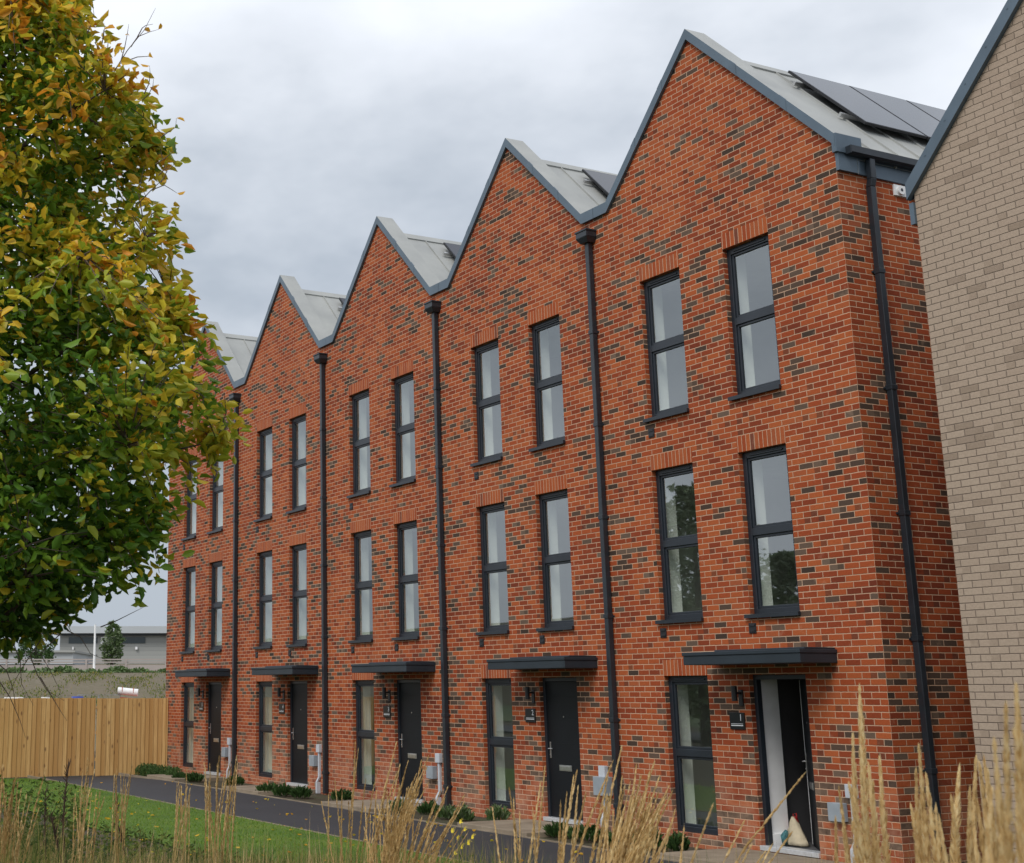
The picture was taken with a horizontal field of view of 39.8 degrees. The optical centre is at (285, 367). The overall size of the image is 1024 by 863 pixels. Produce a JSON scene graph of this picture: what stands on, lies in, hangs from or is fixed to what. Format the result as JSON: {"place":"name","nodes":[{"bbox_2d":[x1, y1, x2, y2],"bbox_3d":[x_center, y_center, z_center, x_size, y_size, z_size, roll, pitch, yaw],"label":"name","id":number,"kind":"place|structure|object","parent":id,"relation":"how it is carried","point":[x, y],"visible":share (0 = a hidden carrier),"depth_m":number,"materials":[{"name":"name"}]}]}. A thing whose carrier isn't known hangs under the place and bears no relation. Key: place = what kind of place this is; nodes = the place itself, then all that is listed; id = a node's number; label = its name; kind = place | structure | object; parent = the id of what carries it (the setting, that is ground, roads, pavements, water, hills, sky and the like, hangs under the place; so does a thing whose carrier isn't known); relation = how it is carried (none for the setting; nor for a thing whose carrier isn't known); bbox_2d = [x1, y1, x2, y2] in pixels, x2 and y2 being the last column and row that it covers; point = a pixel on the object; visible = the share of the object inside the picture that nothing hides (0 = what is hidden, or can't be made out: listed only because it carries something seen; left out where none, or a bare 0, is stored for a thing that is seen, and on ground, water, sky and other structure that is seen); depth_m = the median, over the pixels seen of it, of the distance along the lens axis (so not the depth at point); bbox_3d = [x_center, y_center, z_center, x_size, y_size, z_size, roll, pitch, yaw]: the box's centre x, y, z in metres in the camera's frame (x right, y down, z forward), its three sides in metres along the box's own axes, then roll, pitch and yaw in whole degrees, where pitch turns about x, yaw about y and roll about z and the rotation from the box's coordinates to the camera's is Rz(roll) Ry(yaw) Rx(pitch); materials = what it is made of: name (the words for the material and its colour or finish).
{"place":"outdoors","nodes":[
{"label":"outdoors","id":0,"kind":"place"},
{"bbox_2d":[0,664,165,750],"bbox_3d":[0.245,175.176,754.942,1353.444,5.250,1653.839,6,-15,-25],"label":"embankment","id":1,"kind":"structure","parent":0,"point":[88,688],"depth_m":63.09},
{"bbox_2d":[13,635,55,664],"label":"dark bush","id":2,"kind":"object","parent":1,"relation":"on","point":[48,653],"visible":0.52,"depth_m":78.18,"materials":[{"name":"green plant"}]},
{"bbox_2d":[0,650,97,664],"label":"pale shed","id":3,"kind":"structure","parent":1,"relation":"on","point":[66,654],"depth_m":127.33,"materials":[{"name":"metal"}]},
{"bbox_2d":[0,659,165,670],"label":"boundary wall","id":4,"kind":"structure","parent":1,"relation":"on","point":[86,666],"depth_m":76.27,"materials":[{"name":"metal"}]},
{"bbox_2d":[0,665,165,672],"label":"bank hedge","id":5,"kind":"object","parent":1,"relation":"on","point":[115,669],"visible":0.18,"depth_m":68.76,"materials":[{"name":"green plant"}]},
{"bbox_2d":[0,671,165,717],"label":"bank weeds","id":6,"kind":"object","parent":1,"relation":"on","point":[89,676],"visible":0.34,"depth_m":63.39,"materials":[{"name":"green plant"}]},
{"bbox_2d":[93,625,95,668],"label":"white pole","id":7,"kind":"object","parent":1,"relation":"on","point":[94,650],"visible":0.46,"depth_m":74.48,"materials":[{"name":"metal"}]},
{"bbox_2d":[51,626,166,663],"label":"industrial building","id":8,"kind":"structure","parent":1,"relation":"on","point":[145,642],"depth_m":146.97,"materials":[{"name":"grey metal"}]},
{"bbox_2d":[69,637,97,642],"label":"window","id":9,"kind":"structure","parent":8,"relation":"in","point":[71,639],"depth_m":147.18,"materials":[{"name":"grey glass"}]},
{"bbox_2d":[111,637,144,642],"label":"window","id":10,"kind":"structure","parent":8,"relation":"in","point":[129,639],"depth_m":147.18,"materials":[{"name":"grey glass"}]},
{"bbox_2d":[99,619,126,664],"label":"columnar tree","id":11,"kind":"object","parent":1,"relation":"on","point":[112,648],"visible":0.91,"depth_m":80.18,"materials":[{"name":"green plant"}]},
{"bbox_2d":[147,774,225,781],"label":"entrance paving","id":12,"kind":"structure","parent":0,"point":[168,777],"depth_m":31.74,"materials":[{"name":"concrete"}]},
{"bbox_2d":[1,778,462,862],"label":"lawn","id":13,"kind":"structure","parent":0,"point":[199,839],"depth_m":20.40,"materials":[{"name":"plant"}]},
{"bbox_2d":[223,784,315,794],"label":"entrance paving","id":14,"kind":"structure","parent":0,"point":[248,788],"depth_m":27.91,"materials":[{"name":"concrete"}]},
{"bbox_2d":[0,751,706,862],"bbox_3d":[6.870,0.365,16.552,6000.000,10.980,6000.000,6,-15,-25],"label":"ground","id":15,"kind":"structure","parent":0,"point":[316,798],"depth_m":22.06,"materials":[{"name":"soil"}]},
{"bbox_2d":[0,765,46,862],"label":"feather grass","id":16,"kind":"object","parent":15,"relation":"on","point":[6,837],"depth_m":6.27,"materials":[{"name":"plant"}]},
{"bbox_2d":[41,785,49,854],"bbox_3d":[-1.307,2.838,7.418,0.056,1.156,0.110,1,-13,-5],"label":"dock stalk","id":17,"kind":"object","parent":15,"relation":"on","point":[45,811],"visible":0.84,"depth_m":7.50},
{"bbox_2d":[0,698,95,777],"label":"timber fence","id":18,"kind":"object","parent":15,"relation":"on","point":[54,740],"visible":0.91,"depth_m":34.06,"materials":[{"name":"wood"}]},
{"bbox_2d":[49,807,61,862],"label":"dock stalk","id":19,"kind":"object","parent":15,"relation":"on","point":[54,829],"visible":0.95,"depth_m":7.10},
{"bbox_2d":[58,758,70,862],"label":"dock stalk","id":20,"kind":"object","parent":15,"relation":"on","point":[64,797],"visible":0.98,"depth_m":7.20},
{"bbox_2d":[72,758,104,862],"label":"feather grass","id":21,"kind":"object","parent":15,"relation":"on","point":[81,831],"depth_m":6.83,"materials":[{"name":"plant"}]},
{"bbox_2d":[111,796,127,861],"bbox_3d":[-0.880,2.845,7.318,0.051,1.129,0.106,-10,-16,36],"label":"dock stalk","id":22,"kind":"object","parent":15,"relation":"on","point":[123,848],"visible":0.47,"depth_m":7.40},
{"bbox_2d":[110,766,131,862],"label":"feather grass","id":23,"kind":"object","parent":15,"relation":"on","point":[115,805],"depth_m":7.25,"materials":[{"name":"plant"}]},
{"bbox_2d":[0,0,252,737],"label":"autumn tree","id":24,"kind":"object","parent":15,"relation":"on","point":[57,313],"visible":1,"depth_m":8.49,"materials":[{"name":"green plant"}]},
{"bbox_2d":[95,698,167,775],"bbox_3d":[-3.906,9.467,34.945,1.900,2.174,0.178,6,-15,-25],"label":"timber fence","id":25,"kind":"object","parent":15,"relation":"on","point":[132,732],"visible":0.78,"depth_m":34.89,"materials":[{"name":"wood"}]},
{"bbox_2d":[0,775,269,862],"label":"ground cover","id":26,"kind":"object","parent":15,"relation":"on","point":[59,806],"visible":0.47,"depth_m":14.88,"materials":[{"name":"green plant"}]},
{"bbox_2d":[140,763,153,775],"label":"box shrub","id":27,"kind":"object","parent":15,"relation":"on","point":[143,771],"visible":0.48,"depth_m":34.15,"materials":[{"name":"green plant"}]},
{"bbox_2d":[165,766,182,774],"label":"box shrub","id":28,"kind":"object","parent":15,"relation":"on","point":[174,769],"visible":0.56,"depth_m":32.68,"materials":[{"name":"green plant"}]},
{"bbox_2d":[172,769,190,862],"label":"feather grass","id":29,"kind":"object","parent":15,"relation":"on","point":[181,821],"depth_m":7.77,"materials":[{"name":"plant"}]},
{"bbox_2d":[184,771,204,781],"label":"shrub","id":30,"kind":"object","parent":15,"relation":"on","point":[196,776],"visible":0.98,"depth_m":31.17,"materials":[{"name":"green plant"}]},
{"bbox_2d":[166,321,257,778],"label":"brick townhouse","id":31,"kind":"structure","parent":15,"relation":"on","point":[199,641],"depth_m":34.31,"materials":[{"name":"red brick"}]},
{"bbox_2d":[179,557,195,653],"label":"window","id":32,"kind":"structure","parent":31,"relation":"in","point":[190,572],"depth_m":35.28,"materials":[{"name":"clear glass"}]},
{"bbox_2d":[181,677,193,767],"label":"window","id":33,"kind":"structure","parent":31,"relation":"in","point":[188,729],"depth_m":34.64,"materials":[{"name":"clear glass"}]},
{"bbox_2d":[181,447,196,540],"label":"window","id":34,"kind":"structure","parent":31,"relation":"in","point":[191,513],"depth_m":35.87,"materials":[{"name":"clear glass"}]},
{"bbox_2d":[204,682,220,775],"bbox_3d":[-1.663,8.560,32.844,0.190,2.133,0.950,6,-15,-25],"label":"door","id":35,"kind":"structure","parent":31,"relation":"in","point":[214,694],"depth_m":32.96,"materials":[{"name":"metal"}]},
{"bbox_2d":[205,551,222,651],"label":"window","id":36,"kind":"structure","parent":31,"relation":"in","point":[216,594],"depth_m":33.78,"materials":[{"name":"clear glass"}]},
{"bbox_2d":[206,454,222,533],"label":"window","id":37,"kind":"structure","parent":31,"relation":"in","point":[217,501],"depth_m":34.40,"materials":[{"name":"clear glass"}]},
{"bbox_2d":[204,755,237,862],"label":"feather grass","id":38,"kind":"object","parent":15,"relation":"on","point":[208,800],"depth_m":7.17,"materials":[{"name":"plant"}]},
{"bbox_2d":[225,775,244,785],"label":"shrub","id":39,"kind":"object","parent":15,"relation":"on","point":[240,780],"visible":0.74,"depth_m":29.90,"materials":[{"name":"green plant"}]},
{"bbox_2d":[255,780,279,791],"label":"shrub","id":40,"kind":"object","parent":15,"relation":"on","point":[269,786],"visible":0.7,"depth_m":27.53,"materials":[{"name":"green plant"}]},
{"bbox_2d":[271,782,293,796],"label":"shrub","id":41,"kind":"object","parent":15,"relation":"on","point":[284,789],"visible":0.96,"depth_m":26.90,"materials":[{"name":"green plant"}]},
{"bbox_2d":[228,275,345,794],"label":"brick townhouse","id":42,"kind":"structure","parent":15,"relation":"on","point":[280,690],"depth_m":30.65,"materials":[{"name":"red brick"}]},
{"bbox_2d":[253,417,271,521],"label":"window","id":43,"kind":"structure","parent":42,"relation":"in","point":[266,435],"depth_m":32.00,"materials":[{"name":"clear glass"}]},
{"bbox_2d":[253,540,271,648],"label":"window","id":44,"kind":"structure","parent":42,"relation":"in","point":[265,558],"depth_m":31.36,"materials":[{"name":"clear glass"}]},
{"bbox_2d":[256,675,271,777],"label":"window","id":45,"kind":"structure","parent":42,"relation":"in","point":[265,681],"depth_m":30.72,"materials":[{"name":"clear glass"}]},
{"bbox_2d":[286,403,306,513],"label":"window","id":46,"kind":"structure","parent":42,"relation":"in","point":[298,424],"depth_m":30.50,"materials":[{"name":"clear glass"}]},
{"bbox_2d":[286,533,306,646],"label":"window","id":47,"kind":"structure","parent":42,"relation":"in","point":[299,591],"depth_m":29.86,"materials":[{"name":"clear glass"}]},
{"bbox_2d":[286,681,307,786],"bbox_3d":[0.304,7.640,28.902,0.190,2.133,0.950,6,-15,-25],"label":"door","id":48,"kind":"structure","parent":42,"relation":"in","point":[298,689],"depth_m":29.00,"materials":[{"name":"metal"}]},
{"bbox_2d":[288,784,312,798],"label":"shrub","id":49,"kind":"object","parent":15,"relation":"on","point":[299,791],"visible":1,"depth_m":26.44,"materials":[{"name":"green plant"}]},
{"bbox_2d":[331,787,351,800],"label":"shrub","id":50,"kind":"object","parent":15,"relation":"on","point":[346,795],"visible":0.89,"depth_m":25.81,"materials":[{"name":"green plant"}]},
{"bbox_2d":[321,741,385,862],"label":"feather grass","id":51,"kind":"object","parent":15,"relation":"on","point":[349,812],"depth_m":6.70,"materials":[{"name":"plant"}]},
{"bbox_2d":[27,773,689,862],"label":"path edging","id":52,"kind":"object","parent":15,"relation":"on","point":[36,778],"visible":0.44,"depth_m":23.21,"materials":[{"name":"concrete"}]},
{"bbox_2d":[313,216,461,806],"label":"brick townhouse","id":53,"kind":"structure","parent":15,"relation":"on","point":[385,676],"depth_m":26.74,"materials":[{"name":"red brick"}]},
{"bbox_2d":[346,378,370,498],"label":"window","id":54,"kind":"structure","parent":53,"relation":"in","point":[361,441],"depth_m":28.05,"materials":[{"name":"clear glass"}]},
{"bbox_2d":[348,518,372,642],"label":"window","id":55,"kind":"structure","parent":53,"relation":"in","point":[362,583],"depth_m":27.40,"materials":[{"name":"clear glass"}]},
{"bbox_2d":[352,673,374,790],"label":"window","id":56,"kind":"structure","parent":53,"relation":"in","point":[364,734],"depth_m":26.77,"materials":[{"name":"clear glass"}]},
{"bbox_2d":[389,360,415,487],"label":"window","id":57,"kind":"structure","parent":53,"relation":"in","point":[403,427],"depth_m":26.55,"materials":[{"name":"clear glass"}]},
{"bbox_2d":[392,508,419,640],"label":"window","id":58,"kind":"structure","parent":53,"relation":"in","point":[406,578],"depth_m":25.90,"materials":[{"name":"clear glass"}]},
{"bbox_2d":[394,679,422,803],"bbox_3d":[2.270,6.720,24.961,0.190,2.133,0.950,6,-15,-25],"label":"door","id":59,"kind":"structure","parent":53,"relation":"in","point":[408,690],"depth_m":25.06,"materials":[{"name":"wood"}]},
{"bbox_2d":[389,797,408,811],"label":"shrub","id":60,"kind":"object","parent":15,"relation":"on","point":[399,803],"visible":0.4,"depth_m":23.41,"materials":[{"name":"green plant"}]},
{"bbox_2d":[364,741,468,862],"bbox_3d":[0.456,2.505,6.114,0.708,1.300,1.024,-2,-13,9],"label":"feather grass","id":61,"kind":"object","parent":15,"relation":"on","point":[423,837],"depth_m":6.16,"materials":[{"name":"plant"}]},
{"bbox_2d":[416,799,439,813],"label":"shrub","id":62,"kind":"object","parent":15,"relation":"on","point":[426,807],"visible":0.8,"depth_m":23.11,"materials":[{"name":"green plant"}]},
{"bbox_2d":[434,803,457,818],"bbox_3d":[2.602,7.144,22.260,0.425,0.251,0.468,6,-15,-25],"label":"shrub","id":63,"kind":"object","parent":15,"relation":"on","point":[444,812],"visible":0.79,"depth_m":22.16,"materials":[{"name":"green plant"}]},
{"bbox_2d":[450,804,474,821],"bbox_3d":[2.797,7.052,21.936,0.404,0.280,0.411,6,-15,-25],"label":"shrub","id":64,"kind":"object","parent":15,"relation":"on","point":[465,813],"visible":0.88,"depth_m":21.83,"materials":[{"name":"green plant"}]},
{"bbox_2d":[451,818,475,861],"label":"yellow flower plant","id":65,"kind":"object","parent":15,"relation":"on","point":[465,829],"visible":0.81,"depth_m":8.19,"materials":[{"name":"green plant"}]},
{"bbox_2d":[485,803,511,820],"bbox_3d":[3.322,6.983,21.695,0.428,0.305,0.466,6,-15,-25],"label":"shrub","id":66,"kind":"object","parent":15,"relation":"on","point":[499,812],"visible":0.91,"depth_m":21.63,"materials":[{"name":"green plant"}]},
{"bbox_2d":[492,767,544,862],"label":"feather grass","id":67,"kind":"object","parent":15,"relation":"on","point":[536,850],"depth_m":5.55,"materials":[{"name":"plant"}]},
{"bbox_2d":[423,138,627,832],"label":"brick townhouse","id":68,"kind":"structure","parent":15,"relation":"on","point":[530,699],"depth_m":22.77,"materials":[{"name":"red brick"}]},
{"bbox_2d":[470,325,502,466],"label":"window","id":69,"kind":"structure","parent":68,"relation":"in","point":[485,400],"depth_m":24.09,"materials":[{"name":"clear glass"}]},
{"bbox_2d":[475,489,509,634],"bbox_3d":[3.616,3.271,23.197,0.485,2.370,0.927,6,-15,-25],"label":"window","id":70,"kind":"structure","parent":68,"relation":"in","point":[491,566],"depth_m":23.44,"materials":[{"name":"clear glass"}]},
{"bbox_2d":[481,665,515,809],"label":"window","id":71,"kind":"structure","parent":68,"relation":"in","point":[494,679],"depth_m":22.82,"materials":[{"name":"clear glass"}]},
{"bbox_2d":[527,301,565,451],"bbox_3d":[4.357,0.159,22.346,0.485,2.323,0.923,6,-15,-25],"label":"window","id":72,"kind":"structure","parent":68,"relation":"in","point":[543,383],"depth_m":22.59,"materials":[{"name":"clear glass"}]},
{"bbox_2d":[534,475,574,631],"bbox_3d":[4.361,2.922,21.703,0.485,2.370,0.923,6,-15,-25],"label":"window","id":73,"kind":"structure","parent":68,"relation":"in","point":[551,559],"depth_m":21.94,"materials":[{"name":"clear glass"}]},
{"bbox_2d":[543,677,582,824],"bbox_3d":[4.236,5.801,21.019,0.190,2.133,0.950,6,-15,-25],"label":"door","id":74,"kind":"structure","parent":68,"relation":"in","point":[562,744],"depth_m":21.10,"materials":[{"name":"metal"}]},
{"bbox_2d":[542,820,572,837],"bbox_3d":[3.849,6.484,19.442,0.460,0.258,0.454,6,-15,-25],"label":"shrub","id":75,"kind":"object","parent":15,"relation":"on","point":[553,829],"visible":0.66,"depth_m":19.35,"materials":[{"name":"green plant"}]},
{"bbox_2d":[567,822,603,841],"bbox_3d":[4.131,6.355,18.964,0.525,0.281,0.540,6,-15,-25],"label":"shrub","id":76,"kind":"object","parent":15,"relation":"on","point":[591,830],"visible":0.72,"depth_m":18.88,"materials":[{"name":"green plant"}]},
{"bbox_2d":[595,761,675,862],"bbox_3d":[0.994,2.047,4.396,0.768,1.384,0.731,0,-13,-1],"label":"feather grass","id":77,"kind":"object","parent":15,"relation":"on","point":[638,850],"depth_m":4.59,"materials":[{"name":"plant"}]},
{"bbox_2d":[632,830,663,847],"bbox_3d":[4.748,6.145,18.096,0.455,0.298,0.466,6,-15,-25],"label":"shrub","id":78,"kind":"object","parent":15,"relation":"on","point":[660,840],"visible":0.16,"depth_m":17.99,"materials":[{"name":"green plant"}]},
{"bbox_2d":[663,829,690,850],"bbox_3d":[5.031,6.063,17.716,0.365,0.286,0.376,6,-15,-25],"label":"shrub","id":79,"kind":"object","parent":15,"relation":"on","point":[674,840],"visible":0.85,"depth_m":17.66,"materials":[{"name":"green plant"}]},
{"bbox_2d":[574,29,984,862],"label":"brick townhouse","id":80,"kind":"structure","parent":15,"relation":"on","point":[786,579],"depth_m":17.95,"materials":[{"name":"red brick"}]},
{"bbox_2d":[638,252,688,422],"bbox_3d":[5.578,-0.412,19.898,0.485,2.323,0.927,6,-15,-25],"label":"window","id":81,"kind":"structure","parent":80,"relation":"in","point":[658,346],"depth_m":20.12,"materials":[{"name":"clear glass"}]},
{"bbox_2d":[650,447,703,623],"bbox_3d":[5.582,2.351,19.255,0.485,2.370,0.927,6,-15,-25],"label":"window","id":82,"kind":"structure","parent":80,"relation":"in","point":[670,542],"depth_m":19.47,"materials":[{"name":"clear glass"}]},
{"bbox_2d":[663,660,717,835],"bbox_3d":[5.613,5.085,18.621,0.434,2.255,0.913,6,-15,-25],"label":"window","id":83,"kind":"structure","parent":80,"relation":"in","point":[679,674],"depth_m":18.85,"materials":[{"name":"black glass"}]},
{"bbox_2d":[721,216,781,400],"bbox_3d":[6.323,-0.760,18.404,0.485,2.323,0.923,6,-15,-25],"label":"window","id":84,"kind":"structure","parent":80,"relation":"in","point":[742,318],"depth_m":18.61,"materials":[{"name":"black glass"}]},
{"bbox_2d":[736,426,800,618],"bbox_3d":[6.327,2.002,17.761,0.485,2.370,0.923,6,-15,-25],"label":"window","id":85,"kind":"structure","parent":80,"relation":"in","point":[759,531],"depth_m":17.96,"materials":[{"name":"black glass"}]},
{"bbox_2d":[753,674,820,857],"bbox_3d":[6.427,4.905,17.183,0.689,2.133,0.950,6,-15,-25],"label":"door","id":86,"kind":"structure","parent":80,"relation":"in","point":[757,679],"depth_m":17.32,"materials":[{"name":"metal"}]},
{"bbox_2d":[781,816,809,846],"bbox_3d":[6.393,5.793,17.289,0.215,0.345,0.360,11,-17,-40],"label":"canvas bag","id":87,"kind":"object","parent":80,"relation":"on","point":[797,837],"visible":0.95,"depth_m":17.25,"materials":[{"name":"beige fabric"}]},
{"bbox_2d":[910,743,937,862],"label":"feather grass","id":88,"kind":"object","parent":15,"relation":"on","point":[923,843],"depth_m":3.03,"materials":[{"name":"plant"}]},
{"bbox_2d":[905,0,1023,862],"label":"buff brick building","id":89,"kind":"structure","parent":15,"relation":"on","point":[964,186],"depth_m":14.45,"materials":[{"name":"beige brick"}]},
{"bbox_2d":[971,750,998,862],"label":"feather grass","id":90,"kind":"object","parent":15,"relation":"on","point":[985,806],"depth_m":2.75,"materials":[{"name":"plant"}]},
{"bbox_2d":[982,683,1023,862],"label":"feather grass","id":91,"kind":"object","parent":15,"relation":"on","point":[1005,838],"depth_m":1.66,"materials":[{"name":"plant"}]},
{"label":"timber stack","id":92,"kind":"object","parent":15,"relation":"on","visible":0},
{"bbox_2d":[117,687,138,695],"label":"insulation roll","id":93,"kind":"object","parent":92,"relation":"on","point":[127,691],"visible":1,"depth_m":44.69,"materials":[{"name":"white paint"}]},
{"bbox_2d":[46,776,678,862],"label":"path","id":94,"kind":"structure","parent":0,"point":[273,810],"depth_m":22.31,"materials":[{"name":"asphalt"}]},
{"bbox_2d":[34,781,595,862],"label":"fallen leaves","id":95,"kind":"object","parent":94,"relation":"on","point":[284,825],"visible":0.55,"depth_m":20.74,"materials":[{"name":"yellow plant"}]},
{"bbox_2d":[322,799,421,812],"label":"entrance paving","id":96,"kind":"structure","parent":0,"point":[357,804],"depth_m":24.33,"materials":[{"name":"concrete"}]},
{"bbox_2d":[0,797,966,862],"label":"rough grass","id":97,"kind":"structure","parent":0,"point":[34,858],"depth_m":7.68,"materials":[{"name":"plant"}]},
{"bbox_2d":[0,0,1006,649],"label":"sky","id":98,"kind":"structure","parent":0,"point":[306,123],"materials":[{"name":"grey"}]},
{"bbox_2d":[457,819,599,837],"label":"entrance paving","id":99,"kind":"structure","parent":0,"point":[506,826],"depth_m":20.46,"materials":[{"name":"concrete"}]},
{"bbox_2d":[557,746,621,862],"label":"feather grass","id":100,"kind":"object","parent":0,"point":[561,850],"depth_m":5.17,"materials":[{"name":"plant"}]},
{"bbox_2d":[679,772,805,862],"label":"feather grass","id":101,"kind":"object","parent":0,"point":[756,832],"depth_m":4.11,"materials":[{"name":"plant"}]},
{"bbox_2d":[659,848,844,862],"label":"entrance paving","id":102,"kind":"structure","parent":0,"point":[733,857],"depth_m":16.64,"materials":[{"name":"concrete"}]},
{"bbox_2d":[834,786,850,862],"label":"feather grass","id":103,"kind":"object","parent":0,"point":[846,849],"depth_m":3.22,"materials":[{"name":"plant"}]},
{"bbox_2d":[848,683,890,862],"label":"feather grass","id":104,"kind":"object","parent":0,"point":[862,851],"depth_m":3.01,"materials":[{"name":"plant"}]},
{"bbox_2d":[934,754,977,862],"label":"feather grass","id":105,"kind":"object","parent":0,"point":[943,855],"depth_m":2.93,"materials":[{"name":"plant"}]},
{"bbox_2d":[1014,728,1022,862],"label":"feather grass","id":106,"kind":"object","parent":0,"point":[1017,827],"depth_m":1.99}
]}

